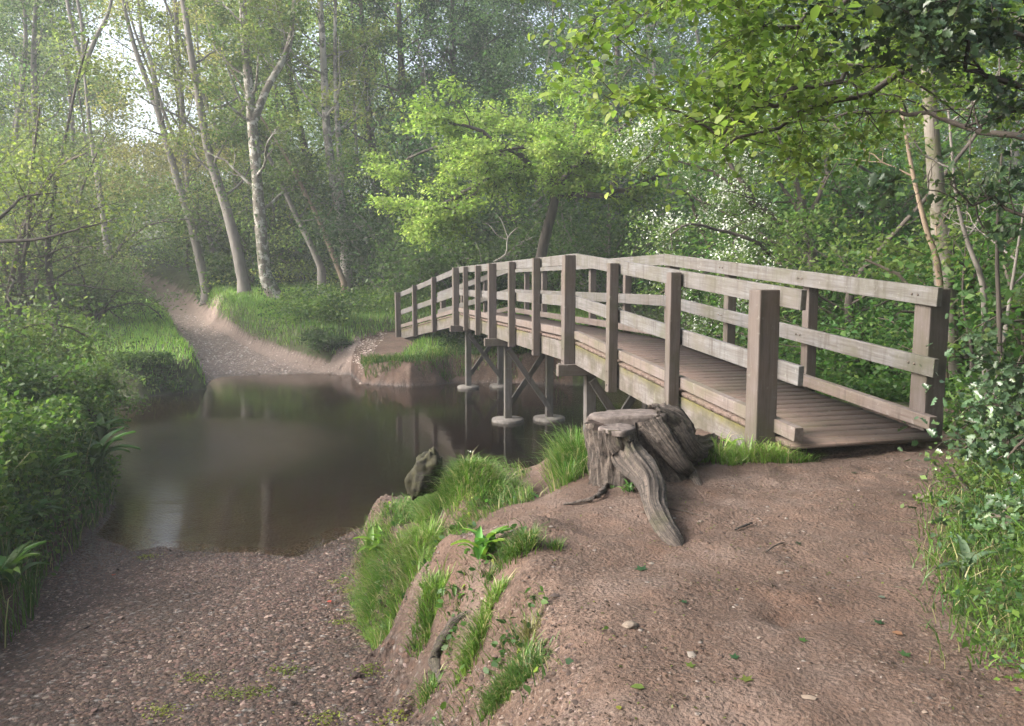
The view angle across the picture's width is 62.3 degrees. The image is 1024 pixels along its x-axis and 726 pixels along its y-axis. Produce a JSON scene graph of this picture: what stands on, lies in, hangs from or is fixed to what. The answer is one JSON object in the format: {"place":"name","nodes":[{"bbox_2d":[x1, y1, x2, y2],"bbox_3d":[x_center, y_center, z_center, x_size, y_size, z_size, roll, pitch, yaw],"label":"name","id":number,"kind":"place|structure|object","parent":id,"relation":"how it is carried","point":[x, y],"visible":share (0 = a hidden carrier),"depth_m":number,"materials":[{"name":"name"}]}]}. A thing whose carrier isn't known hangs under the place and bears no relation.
{"place":"outdoors","nodes":[
{"label":"outdoors","id":0,"kind":"place"},
{"bbox_2d":[0,519,416,725],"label":"gravel","id":1,"kind":"structure","parent":0,"point":[244,704],"depth_m":5.91,"materials":[{"name":"gravel"}]},
{"bbox_2d":[96,373,445,493],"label":"water","id":2,"kind":"structure","parent":0,"point":[187,436],"depth_m":13.83,"materials":[{"name":"liquid"}]},
{"bbox_2d":[0,0,1022,232],"label":"sky","id":3,"kind":"structure","parent":0,"point":[146,107],"materials":[{"name":"white"}]},
{"bbox_2d":[0,228,1023,725],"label":"ground","id":4,"kind":"structure","parent":0,"point":[396,420],"depth_m":4.96,"materials":[{"name":"soil"}]},
{"bbox_2d":[0,540,49,585],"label":"burdock plant","id":5,"kind":"object","parent":4,"relation":"on","point":[15,560],"visible":0.91,"depth_m":6.35,"materials":[{"name":"green plant"}]},
{"bbox_2d":[1,449,83,485],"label":"fern plant","id":6,"kind":"object","parent":4,"relation":"on","point":[53,463],"visible":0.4,"depth_m":8.39,"materials":[{"name":"green plant"}]},
{"bbox_2d":[0,0,90,235],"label":"bare tree","id":7,"kind":"object","parent":4,"relation":"on","point":[26,54],"visible":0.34,"depth_m":36.84,"materials":[{"name":"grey plant"}]},
{"bbox_2d":[0,388,93,440],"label":"sallow bush","id":8,"kind":"object","parent":4,"relation":"on","point":[65,406],"visible":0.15,"depth_m":9.16,"materials":[{"name":"green plant"}]},
{"bbox_2d":[0,0,101,250],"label":"bare tree","id":9,"kind":"object","parent":4,"relation":"on","point":[34,65],"visible":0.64,"depth_m":34.76,"materials":[{"name":"green plant"}]},
{"bbox_2d":[0,352,123,590],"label":"undergrowth","id":10,"kind":"object","parent":4,"relation":"on","point":[20,426],"visible":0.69,"depth_m":8.25,"materials":[{"name":"green plant"}]},
{"bbox_2d":[0,390,130,647],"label":"grass","id":11,"kind":"structure","parent":4,"relation":"on","point":[30,599],"depth_m":7.86,"materials":[{"name":"plant"}]},
{"bbox_2d":[0,321,131,437],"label":"elder bush","id":12,"kind":"object","parent":4,"relation":"on","point":[28,372],"visible":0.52,"depth_m":10.75,"materials":[{"name":"green plant"}]},
{"bbox_2d":[0,247,148,383],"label":"elder bush","id":13,"kind":"object","parent":4,"relation":"on","point":[27,328],"visible":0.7,"depth_m":12.56,"materials":[{"name":"green plant"}]},
{"bbox_2d":[0,6,157,340],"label":"dark alder","id":14,"kind":"object","parent":4,"relation":"on","point":[85,70],"visible":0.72,"depth_m":21.99,"materials":[{"name":"green plant"}]},
{"bbox_2d":[24,0,133,249],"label":"bare tree","id":15,"kind":"object","parent":4,"relation":"on","point":[69,101],"visible":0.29,"depth_m":38.02,"materials":[{"name":"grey plant"}]},
{"bbox_2d":[0,60,170,277],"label":"oak tree","id":16,"kind":"object","parent":4,"relation":"on","point":[12,206],"visible":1,"depth_m":14.85,"materials":[{"name":"green plant"}]},
{"bbox_2d":[0,58,187,337],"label":"field maple","id":17,"kind":"object","parent":4,"relation":"on","point":[20,278],"visible":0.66,"depth_m":21.56,"materials":[{"name":"green plant"}]},
{"bbox_2d":[65,0,131,265],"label":"forked tree","id":18,"kind":"object","parent":4,"relation":"on","point":[93,42],"visible":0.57,"depth_m":31.91,"materials":[{"name":"grey plant"}]},
{"bbox_2d":[0,239,198,332],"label":"thorn bush","id":19,"kind":"object","parent":4,"relation":"on","point":[98,297],"visible":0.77,"depth_m":24.69,"materials":[{"name":"green plant"}]},
{"bbox_2d":[42,344,160,421],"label":"willow bush","id":20,"kind":"object","parent":4,"relation":"on","point":[100,375],"visible":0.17,"depth_m":13.86,"materials":[{"name":"green plant"}]},
{"bbox_2d":[21,348,191,392],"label":"undergrowth","id":21,"kind":"object","parent":4,"relation":"on","point":[151,357],"visible":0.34,"depth_m":19.45,"materials":[{"name":"green plant"}]},
{"bbox_2d":[78,427,140,466],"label":"fern","id":22,"kind":"object","parent":4,"relation":"on","point":[95,447],"visible":0.79,"depth_m":10.13,"materials":[{"name":"green plant"}]},
{"bbox_2d":[0,102,231,316],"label":"field maple","id":23,"kind":"object","parent":4,"relation":"on","point":[119,246],"visible":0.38,"depth_m":27.08,"materials":[{"name":"green plant"}]},
{"bbox_2d":[98,0,211,303],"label":"leaning tree","id":24,"kind":"object","parent":4,"relation":"on","point":[197,250],"visible":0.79,"depth_m":33.14,"materials":[{"name":"grey plant"}]},
{"bbox_2d":[2,281,356,393],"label":"grass","id":25,"kind":"structure","parent":4,"relation":"on","point":[142,333],"depth_m":24.20,"materials":[{"name":"plant"}]},
{"bbox_2d":[108,0,263,280],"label":"slim tree","id":26,"kind":"object","parent":4,"relation":"on","point":[182,106],"visible":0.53,"depth_m":34.67,"materials":[{"name":"green plant"}]},
{"bbox_2d":[98,0,303,294],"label":"bowed tree","id":27,"kind":"object","parent":4,"relation":"on","point":[242,277],"visible":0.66,"depth_m":31.02,"materials":[{"name":"green plant"}]},
{"bbox_2d":[187,244,236,305],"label":"undergrowth","id":28,"kind":"object","parent":4,"relation":"on","point":[227,267],"visible":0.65,"depth_m":34.15,"materials":[{"name":"green plant"}]},
{"bbox_2d":[144,0,281,204],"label":"tree","id":29,"kind":"object","parent":4,"relation":"on","point":[192,22],"visible":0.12,"depth_m":39.02,"materials":[{"name":"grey plant"}]},
{"bbox_2d":[107,144,372,289],"bbox_3d":[-11.024,-5.930,35.308,11.832,5.939,9.469,-5,8,-40],"label":"hazel thicket","id":30,"kind":"object","parent":4,"relation":"on","point":[275,259],"visible":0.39,"depth_m":33.95,"materials":[{"name":"green plant"}]},
{"bbox_2d":[152,0,347,299],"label":"lichen tree","id":31,"kind":"object","parent":4,"relation":"on","point":[269,285],"visible":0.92,"depth_m":29.56,"materials":[{"name":"green plant"}]},
{"bbox_2d":[229,0,311,284],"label":"slender tree","id":32,"kind":"object","parent":4,"relation":"on","point":[297,141],"visible":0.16,"depth_m":34.97,"materials":[{"name":"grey plant"}]},
{"bbox_2d":[195,7,346,293],"bbox_3d":[-8.803,-7.558,30.896,4.835,10.716,4.107,5,8,40],"label":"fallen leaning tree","id":33,"kind":"object","parent":4,"relation":"on","point":[321,276],"visible":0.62,"depth_m":30.69,"materials":[{"name":"green plant"}]},
{"bbox_2d":[132,552,420,725],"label":"moss","id":34,"kind":"object","parent":4,"relation":"on","point":[271,686],"visible":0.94,"depth_m":4.68,"materials":[{"name":"green plant"}]},
{"bbox_2d":[168,293,385,383],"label":"gravel","id":35,"kind":"structure","parent":4,"relation":"on","point":[231,352],"depth_m":25.13,"materials":[{"name":"gravel"}]},
{"bbox_2d":[223,62,370,292],"bbox_3d":[-7.710,-6.471,30.302,5.668,8.721,3.712,0,6,0],"label":"tan tree","id":36,"kind":"object","parent":4,"relation":"on","point":[292,167],"visible":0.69,"depth_m":30.39,"materials":[{"name":"green plant"}]},
{"bbox_2d":[217,0,381,281],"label":"dark tree","id":37,"kind":"object","parent":4,"relation":"on","point":[295,101],"visible":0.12,"depth_m":36.72,"materials":[{"name":"green plant"}]},
{"bbox_2d":[208,0,422,293],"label":"pale birch","id":38,"kind":"object","parent":4,"relation":"on","point":[325,85],"visible":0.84,"depth_m":30.55,"materials":[{"name":"green plant"}]},
{"bbox_2d":[295,326,353,357],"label":"bramble bush","id":39,"kind":"object","parent":4,"relation":"on","point":[316,338],"visible":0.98,"depth_m":23.82,"materials":[{"name":"green plant"}]},
{"bbox_2d":[304,1,397,284],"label":"slender tree","id":40,"kind":"object","parent":4,"relation":"on","point":[355,128],"visible":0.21,"depth_m":36.09,"materials":[{"name":"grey plant"}]},
{"bbox_2d":[300,0,432,221],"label":"ivy clad tree","id":41,"kind":"object","parent":4,"relation":"on","point":[365,89],"visible":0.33,"depth_m":35.71,"materials":[{"name":"green plant"}]},
{"bbox_2d":[285,185,471,295],"bbox_3d":[-4.906,-4.248,30.051,7.066,4.488,6.931,0,6,0],"label":"holly bush","id":42,"kind":"object","parent":4,"relation":"on","point":[367,251],"visible":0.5,"depth_m":29.83,"materials":[{"name":"green plant"}]},
{"bbox_2d":[251,278,521,339],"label":"undergrowth","id":43,"kind":"object","parent":4,"relation":"on","point":[329,304],"visible":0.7,"depth_m":26.93,"materials":[{"name":"green plant"}]},
{"bbox_2d":[266,107,517,294],"bbox_3d":[-4.733,-5.712,32.680,9.297,6.557,8.173,-2,6,-18],"label":"hazel thicket","id":44,"kind":"object","parent":4,"relation":"on","point":[373,186],"visible":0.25,"depth_m":30.35,"materials":[{"name":"green plant"}]},
{"bbox_2d":[309,0,484,281],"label":"ivy clad tree","id":45,"kind":"object","parent":4,"relation":"on","point":[400,59],"visible":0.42,"depth_m":34.58,"materials":[{"name":"green plant"}]},
{"bbox_2d":[207,280,604,360],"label":"grass","id":46,"kind":"structure","parent":4,"relation":"on","point":[422,341],"depth_m":26.57,"materials":[{"name":"plant"}]},
{"bbox_2d":[366,507,448,577],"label":"grass","id":47,"kind":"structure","parent":4,"relation":"on","point":[431,530],"depth_m":5.86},
{"bbox_2d":[402,660,448,713],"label":"grass","id":48,"kind":"structure","parent":4,"relation":"on","point":[428,688],"depth_m":4.33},
{"bbox_2d":[396,552,455,659],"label":"grass","id":49,"kind":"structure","parent":4,"relation":"on","point":[429,586],"depth_m":4.74,"materials":[{"name":"plant"}]},
{"bbox_2d":[405,446,446,500],"bbox_3d":[-0.639,0.817,6.269,0.269,0.403,0.250,3,7,27],"label":"rock","id":50,"kind":"object","parent":4,"relation":"on","point":[417,480],"visible":0.96,"depth_m":6.20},
{"bbox_2d":[333,455,533,650],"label":"grass","id":51,"kind":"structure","parent":4,"relation":"on","point":[375,634],"depth_m":5.90,"materials":[{"name":"plant"}]},
{"bbox_2d":[341,462,538,647],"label":"weeds","id":52,"kind":"object","parent":4,"relation":"on","point":[461,518],"visible":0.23,"depth_m":5.82,"materials":[{"name":"green plant"}]},
{"bbox_2d":[428,610,469,685],"bbox_3d":[-0.307,1.455,4.406,0.214,0.345,0.316,-2,7,-20],"label":"exposed root","id":53,"kind":"object","parent":4,"relation":"on","point":[434,665],"visible":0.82,"depth_m":4.47,"materials":[{"name":"grey wood"}]},
{"bbox_2d":[355,341,561,381],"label":"grass","id":54,"kind":"structure","parent":4,"relation":"on","point":[368,360],"depth_m":21.51,"materials":[{"name":"plant"}]},
{"bbox_2d":[369,0,549,243],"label":"ivy clad tree","id":55,"kind":"object","parent":4,"relation":"on","point":[426,8],"visible":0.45,"depth_m":35.88,"materials":[{"name":"green plant"}]},
{"bbox_2d":[338,494,597,725],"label":"clods","id":56,"kind":"object","parent":4,"relation":"on","point":[567,692],"visible":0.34,"depth_m":3.60,"materials":[{"name":"soil"}]},
{"bbox_2d":[440,573,497,685],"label":"grass","id":57,"kind":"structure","parent":4,"relation":"on","point":[470,651],"depth_m":4.02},
{"bbox_2d":[350,182,594,308],"bbox_3d":[-1.244,-3.715,28.946,8.248,5.161,8.134,0,6,0],"label":"hazel thicket","id":58,"kind":"object","parent":4,"relation":"on","point":[450,260],"visible":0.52,"depth_m":27.47,"materials":[{"name":"green plant"}]},
{"bbox_2d":[450,525,511,560],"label":"dock plant","id":59,"kind":"object","parent":4,"relation":"on","point":[482,544],"visible":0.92,"depth_m":4.47,"materials":[{"name":"green plant"}]},
{"bbox_2d":[422,447,544,518],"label":"grass","id":60,"kind":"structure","parent":4,"relation":"on","point":[465,477],"depth_m":5.98,"materials":[{"name":"plant"}]},
{"bbox_2d":[384,518,602,725],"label":"grass","id":61,"kind":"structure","parent":4,"relation":"on","point":[510,641],"depth_m":3.88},
{"bbox_2d":[474,568,516,634],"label":"grass","id":62,"kind":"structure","parent":4,"relation":"on","point":[500,585],"depth_m":4.02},
{"bbox_2d":[384,523,608,719],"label":"weeds","id":63,"kind":"object","parent":4,"relation":"on","point":[569,660],"visible":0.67,"depth_m":4.02,"materials":[{"name":"green plant"}]},
{"bbox_2d":[470,626,549,725],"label":"grass","id":64,"kind":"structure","parent":4,"relation":"on","point":[492,699],"depth_m":3.41,"materials":[{"name":"plant"}]},
{"bbox_2d":[0,0,1023,293],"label":"woodland","id":65,"kind":"object","parent":4,"relation":"on","point":[524,50],"visible":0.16,"depth_m":39.09,"materials":[{"name":"green plant"}]},
{"bbox_2d":[481,519,570,589],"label":"grass","id":66,"kind":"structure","parent":4,"relation":"on","point":[526,542],"depth_m":4.26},
{"bbox_2d":[498,631,566,695],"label":"grass","id":67,"kind":"structure","parent":4,"relation":"on","point":[533,663],"depth_m":3.35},
{"bbox_2d":[344,67,727,317],"bbox_3d":[0.488,-4.380,23.028,11.037,7.396,7.348,0,6,0],"label":"maple tree","id":68,"kind":"object","parent":4,"relation":"on","point":[576,167],"visible":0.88,"depth_m":22.23,"materials":[{"name":"green plant"}]},
{"bbox_2d":[472,0,603,202],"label":"white stemmed tree","id":69,"kind":"object","parent":4,"relation":"on","point":[525,23],"visible":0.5,"depth_m":38.59,"materials":[{"name":"green plant"}]},
{"bbox_2d":[329,0,756,290],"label":"hazel thicket","id":70,"kind":"object","parent":4,"relation":"on","point":[424,143],"visible":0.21,"depth_m":28.92,"materials":[{"name":"green plant"}]},
{"bbox_2d":[519,420,588,493],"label":"grass","id":71,"kind":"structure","parent":4,"relation":"on","point":[568,460],"depth_m":5.97,"materials":[{"name":"plant"}]},
{"bbox_2d":[473,102,728,312],"bbox_3d":[2.798,-4.789,27.920,10.697,6.297,10.553,0,6,0],"label":"hazel thicket","id":72,"kind":"object","parent":4,"relation":"on","point":[569,245],"visible":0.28,"depth_m":26.59,"materials":[{"name":"green plant"}]},
{"bbox_2d":[186,179,1023,310],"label":"undergrowth","id":73,"kind":"object","parent":4,"relation":"on","point":[493,235],"visible":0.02,"depth_m":32.76,"materials":[{"name":"green plant"}]},
{"bbox_2d":[501,0,715,290],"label":"dark thicket tree","id":74,"kind":"object","parent":4,"relation":"on","point":[616,66],"visible":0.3,"depth_m":28.29,"materials":[{"name":"green plant"}]},
{"bbox_2d":[583,403,719,546],"bbox_3d":[0.891,0.587,5.677,0.822,0.565,2.632,2,6,17],"label":"tree stump","id":75,"kind":"object","parent":4,"relation":"on","point":[649,450],"visible":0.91,"depth_m":5.57,"materials":[{"name":"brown wood"}]},
{"bbox_2d":[580,266,722,339],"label":"bramble thicket","id":76,"kind":"object","parent":4,"relation":"on","point":[659,316],"visible":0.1,"depth_m":22.21,"materials":[{"name":"green plant"}]},
{"bbox_2d":[394,254,950,461],"bbox_3d":[0.231,-0.013,16.127,2.280,3.881,20.538,-2,6,-15],"label":"footbridge","id":77,"kind":"object","parent":4,"relation":"on","point":[757,388],"visible":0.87,"depth_m":8.26,"materials":[{"name":"wood"}]},
{"bbox_2d":[436,447,958,712],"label":"pebbles","id":78,"kind":"object","parent":4,"relation":"on","point":[691,653],"visible":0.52,"depth_m":3.67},
{"bbox_2d":[698,431,748,464],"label":"grass","id":79,"kind":"structure","parent":4,"relation":"on","point":[711,457],"depth_m":6.17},
{"bbox_2d":[434,311,1014,357],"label":"undergrowth","id":80,"kind":"object","parent":4,"relation":"on","point":[457,337],"visible":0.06,"depth_m":22.13,"materials":[{"name":"green plant"}]},
{"bbox_2d":[438,429,1012,725],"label":"grit","id":81,"kind":"object","parent":4,"relation":"on","point":[932,694],"visible":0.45,"depth_m":3.48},
{"bbox_2d":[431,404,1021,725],"bbox_3d":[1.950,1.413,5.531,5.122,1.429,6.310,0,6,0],"label":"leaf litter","id":82,"kind":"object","parent":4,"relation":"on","point":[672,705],"visible":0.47,"depth_m":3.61,"materials":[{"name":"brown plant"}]},
{"bbox_2d":[598,43,911,352],"bbox_3d":[4.112,-1.979,15.766,5.906,7.872,4.388,-4,7,-32],"label":"hawthorn bush","id":83,"kind":"object","parent":4,"relation":"on","point":[750,200],"visible":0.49,"depth_m":15.09,"materials":[{"name":"green plant"}]},
{"bbox_2d":[551,27,965,349],"bbox_3d":[6.174,-3.847,20.136,9.724,8.957,9.553,-3,7,-22],"label":"hazel bush","id":84,"kind":"object","parent":4,"relation":"on","point":[700,236],"visible":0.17,"depth_m":19.59,"materials":[{"name":"green plant"}]},
{"bbox_2d":[712,431,828,465],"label":"grass","id":85,"kind":"structure","parent":4,"relation":"on","point":[748,454],"depth_m":6.07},
{"bbox_2d":[520,0,1023,212],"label":"beech tree","id":86,"kind":"object","parent":4,"relation":"on","point":[725,115],"visible":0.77,"depth_m":4.70,"materials":[{"name":"green plant"}]},
{"bbox_2d":[682,259,959,392],"bbox_3d":[5.032,0.095,12.967,4.557,3.621,5.532,6,8,42],"label":"hazel bush","id":87,"kind":"object","parent":4,"relation":"on","point":[847,325],"visible":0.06,"depth_m":11.58,"materials":[{"name":"green plant"}]},
{"bbox_2d":[634,36,1023,329],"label":"hazel bush","id":88,"kind":"object","parent":4,"relation":"on","point":[890,199],"visible":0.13,"depth_m":20.46,"materials":[{"name":"green plant"}]},
{"bbox_2d":[695,178,1023,401],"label":"hazel bush","id":89,"kind":"object","parent":4,"relation":"on","point":[911,266],"visible":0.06,"depth_m":10.37,"materials":[{"name":"green plant"}]},
{"bbox_2d":[701,143,1023,374],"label":"hazel bush","id":90,"kind":"object","parent":4,"relation":"on","point":[832,298],"visible":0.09,"depth_m":14.01,"materials":[{"name":"green plant"}]},
{"bbox_2d":[715,71,1023,353],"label":"hazel bush","id":91,"kind":"object","parent":4,"relation":"on","point":[840,192],"visible":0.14,"depth_m":19.78,"materials":[{"name":"green plant"}]},
{"bbox_2d":[737,39,1023,337],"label":"crooked tree","id":92,"kind":"object","parent":4,"relation":"on","point":[849,301],"visible":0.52,"depth_m":12.92,"materials":[{"name":"green plant"}]},
{"bbox_2d":[764,0,1023,439],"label":"holly tree","id":93,"kind":"object","parent":4,"relation":"on","point":[992,33],"visible":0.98,"depth_m":4.45,"materials":[{"name":"green plant"}]},
{"bbox_2d":[823,35,975,387],"bbox_3d":[4.524,-1.957,9.594,1.975,7.140,1.936,0,6,0],"label":"reddish sapling","id":94,"kind":"object","parent":4,"relation":"on","point":[927,232],"visible":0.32,"depth_m":9.82,"materials":[{"name":"green plant"}]},
{"bbox_2d":[779,193,1023,426],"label":"hazel bush","id":95,"kind":"object","parent":4,"relation":"on","point":[1017,327],"visible":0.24,"depth_m":10.02,"materials":[{"name":"green plant"}]},
{"bbox_2d":[803,0,1022,392],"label":"ash tree","id":96,"kind":"object","parent":4,"relation":"on","point":[937,172],"visible":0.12,"depth_m":10.09,"materials":[{"name":"beige plant"}]},
{"bbox_2d":[815,361,1023,401],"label":"undergrowth","id":97,"kind":"object","parent":4,"relation":"on","point":[880,390],"visible":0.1,"depth_m":8.81,"materials":[{"name":"green plant"}]},
{"bbox_2d":[871,53,1023,394],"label":"grey sapling","id":98,"kind":"object","parent":4,"relation":"on","point":[979,272],"visible":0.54,"depth_m":8.81,"materials":[{"name":"green plant"}]},
{"bbox_2d":[894,425,1023,670],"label":"grass","id":99,"kind":"structure","parent":4,"relation":"on","point":[997,571],"depth_m":3.69,"materials":[{"name":"plant"}]},
{"bbox_2d":[898,343,1023,482],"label":"holly bush","id":100,"kind":"object","parent":4,"relation":"on","point":[1015,442],"visible":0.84,"depth_m":5.38,"materials":[{"name":"green plant"}]},
{"bbox_2d":[900,444,1023,513],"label":"bramble bush","id":101,"kind":"object","parent":4,"relation":"on","point":[947,467],"visible":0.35,"depth_m":4.96,"materials":[{"name":"green plant"}]},
{"bbox_2d":[908,452,1023,553],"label":"holly bush","id":102,"kind":"object","parent":4,"relation":"on","point":[1011,507],"visible":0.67,"depth_m":4.23,"materials":[{"name":"green plant"}]},
{"bbox_2d":[911,62,1023,390],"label":"thin sapling","id":103,"kind":"object","parent":4,"relation":"on","point":[949,261],"visible":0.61,"depth_m":9.20,"materials":[{"name":"green plant"}]},
{"bbox_2d":[935,534,999,573],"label":"dock plant","id":104,"kind":"object","parent":4,"relation":"on","point":[965,548],"visible":0.84,"depth_m":3.72,"materials":[{"name":"green plant"}]},
{"bbox_2d":[921,406,1023,690],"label":"undergrowth","id":105,"kind":"object","parent":4,"relation":"on","point":[989,623],"visible":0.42,"depth_m":3.50,"materials":[{"name":"green plant"}]},
{"bbox_2d":[922,154,1023,393],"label":"thin sapling","id":106,"kind":"object","parent":4,"relation":"on","point":[1013,283],"visible":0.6,"depth_m":8.71,"materials":[{"name":"green plant"}]},
{"bbox_2d":[924,0,1023,403],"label":"thin sapling","id":107,"kind":"object","parent":4,"relation":"on","point":[998,301],"visible":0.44,"depth_m":8.12,"materials":[{"name":"green plant"}]},
{"bbox_2d":[942,352,1023,441],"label":"leafy shrub","id":108,"kind":"object","parent":4,"relation":"on","point":[948,414],"visible":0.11,"depth_m":7.09,"materials":[{"name":"green plant"}]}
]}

